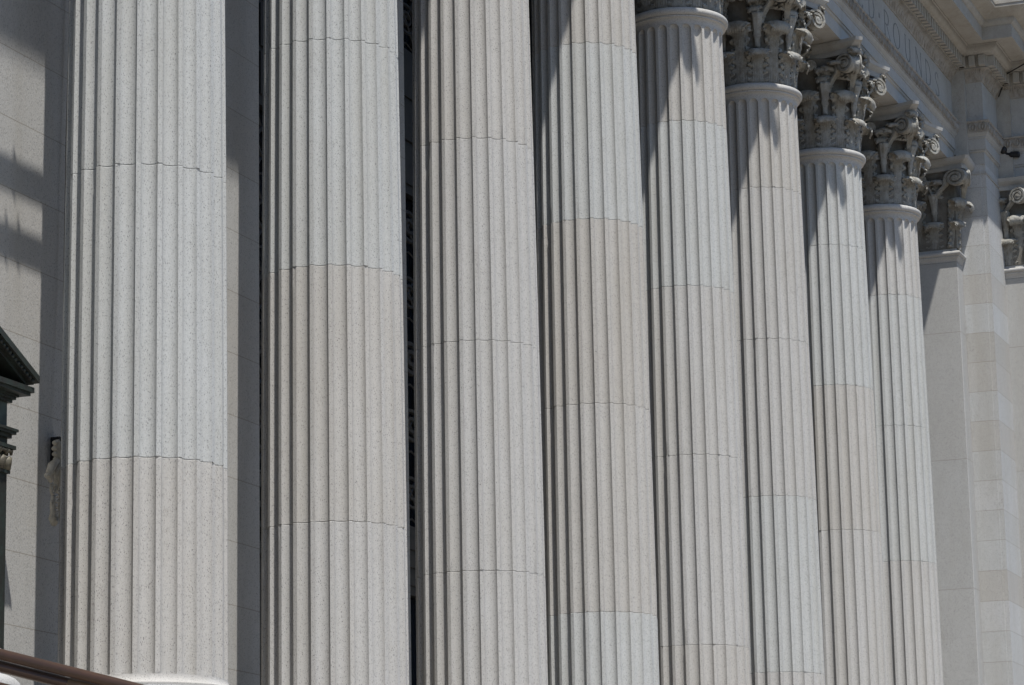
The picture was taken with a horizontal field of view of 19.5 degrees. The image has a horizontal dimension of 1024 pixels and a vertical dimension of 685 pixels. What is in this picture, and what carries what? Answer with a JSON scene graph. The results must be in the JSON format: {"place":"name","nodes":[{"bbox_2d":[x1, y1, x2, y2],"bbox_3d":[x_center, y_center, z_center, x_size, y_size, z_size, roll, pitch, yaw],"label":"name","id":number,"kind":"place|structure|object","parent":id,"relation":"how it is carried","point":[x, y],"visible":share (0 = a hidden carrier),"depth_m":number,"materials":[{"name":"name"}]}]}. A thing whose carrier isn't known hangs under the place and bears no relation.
{"place":"outdoors","nodes":[
{"label":"outdoors","id":0,"kind":"place"},
{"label":"portico floor","id":1,"kind":"structure","parent":0,"visible":0},
{"bbox_2d":[0,648,19,684],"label":"fluted column","id":2,"kind":"structure","parent":1,"relation":"on","point":[7,679],"depth_m":23.30,"materials":[{"name":"stone"}]},
{"bbox_2d":[0,0,68,684],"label":"wall pier","id":3,"kind":"structure","parent":1,"relation":"on","point":[33,63],"depth_m":28.68,"materials":[{"name":"stone"}]},
{"bbox_2d":[0,326,39,648],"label":"bronze doorway","id":4,"kind":"structure","parent":3,"relation":"in","point":[18,374],"depth_m":27.11,"materials":[{"name":"black metal"}]},
{"bbox_2d":[44,436,60,525],"bbox_3d":[-4.386,1.324,28.540,0.220,0.903,0.442,-6,-13,20],"label":"scrolled bracket","id":5,"kind":"object","parent":3,"relation":"attached to","point":[53,468],"visible":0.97,"depth_m":28.45,"materials":[{"name":"grey stone"}]},
{"bbox_2d":[57,0,228,684],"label":"fluted column","id":6,"kind":"structure","parent":1,"relation":"on","point":[143,565],"depth_m":27.62,"materials":[{"name":"stone"}]},
{"bbox_2d":[225,0,259,684],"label":"wall pier","id":7,"kind":"structure","parent":1,"relation":"on","point":[242,106],"depth_m":33.04,"materials":[{"name":"stone"}]},
{"bbox_2d":[259,0,262,684],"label":"grilled window","id":8,"kind":"structure","parent":1,"relation":"on","point":[260,144],"depth_m":35.26,"materials":[{"name":"black glass"}]},
{"bbox_2d":[261,0,408,684],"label":"fluted column","id":9,"kind":"structure","parent":1,"relation":"on","point":[334,590],"depth_m":31.75,"materials":[{"name":"stone"}]},
{"bbox_2d":[397,0,410,684],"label":"wall pier","id":10,"kind":"structure","parent":1,"relation":"on","point":[401,87],"depth_m":37.70,"materials":[{"name":"stone"}]},
{"bbox_2d":[403,0,416,684],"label":"grilled window","id":11,"kind":"structure","parent":1,"relation":"on","point":[408,80],"depth_m":39.43,"materials":[{"name":"black glass"}]},
{"bbox_2d":[412,0,547,684],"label":"fluted column","id":12,"kind":"structure","parent":1,"relation":"on","point":[480,571],"depth_m":35.85,"materials":[{"name":"stone"}]},
{"bbox_2d":[529,0,533,157],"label":"grilled window","id":13,"kind":"structure","parent":1,"relation":"on","point":[530,13],"depth_m":44.56,"materials":[{"name":"black glass"}]},
{"bbox_2d":[532,0,658,684],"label":"fluted column","id":14,"kind":"structure","parent":1,"relation":"on","point":[601,594],"depth_m":39.97,"materials":[{"name":"stone"}]},
{"bbox_2d":[634,0,750,684],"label":"fluted column","id":15,"kind":"structure","parent":1,"relation":"on","point":[701,593],"depth_m":44.09,"materials":[{"name":"stone"}]},
{"bbox_2d":[722,0,828,684],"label":"fluted column","id":16,"kind":"structure","parent":1,"relation":"on","point":[766,47],"depth_m":48.18,"materials":[{"name":"stone"}]},
{"bbox_2d":[796,36,889,684],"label":"fluted column","id":17,"kind":"structure","parent":1,"relation":"on","point":[841,85],"depth_m":52.20,"materials":[{"name":"stone"}]},
{"bbox_2d":[861,100,942,684],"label":"fluted column","id":18,"kind":"structure","parent":1,"relation":"on","point":[899,147],"depth_m":56.19,"materials":[{"name":"stone"}]},
{"bbox_2d":[917,154,983,684],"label":"square anta","id":19,"kind":"object","parent":1,"relation":"on","point":[941,204],"visible":0.51,"depth_m":59.92,"materials":[{"name":"stone"}]},
{"bbox_2d":[960,164,1023,684],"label":"end wall","id":20,"kind":"structure","parent":1,"relation":"on","point":[995,484],"depth_m":60.26,"materials":[{"name":"stone"}]},
{"bbox_2d":[798,0,1023,177],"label":"entablature","id":21,"kind":"structure","parent":20,"relation":"on","point":[950,64],"depth_m":60.40,"materials":[{"name":"stone"}]},
{"bbox_2d":[1001,146,1019,157],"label":"floodlight","id":22,"kind":"object","parent":21,"relation":"attached to","point":[1014,154],"visible":1,"depth_m":62.39,"materials":[{"name":"black plastic"}]},
{"bbox_2d":[998,64,1023,96],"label":"black cable","id":23,"kind":"object","parent":21,"relation":"attached to","point":[1008,73],"visible":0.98,"depth_m":62.46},
{"bbox_2d":[997,176,1023,601],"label":"projecting pilaster","id":24,"kind":"object","parent":1,"relation":"on","point":[1011,198],"visible":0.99,"depth_m":61.90,"materials":[{"name":"stone"}]},
{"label":"pavement","id":25,"kind":"structure","parent":0,"visible":0},
{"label":"steps","id":26,"kind":"structure","parent":25,"relation":"on","visible":0},
{"bbox_2d":[0,649,143,684],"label":"handrail","id":27,"kind":"object","parent":26,"relation":"on","point":[15,664],"visible":1,"depth_m":12.04,"materials":[{"name":"brown metal"}]}
]}

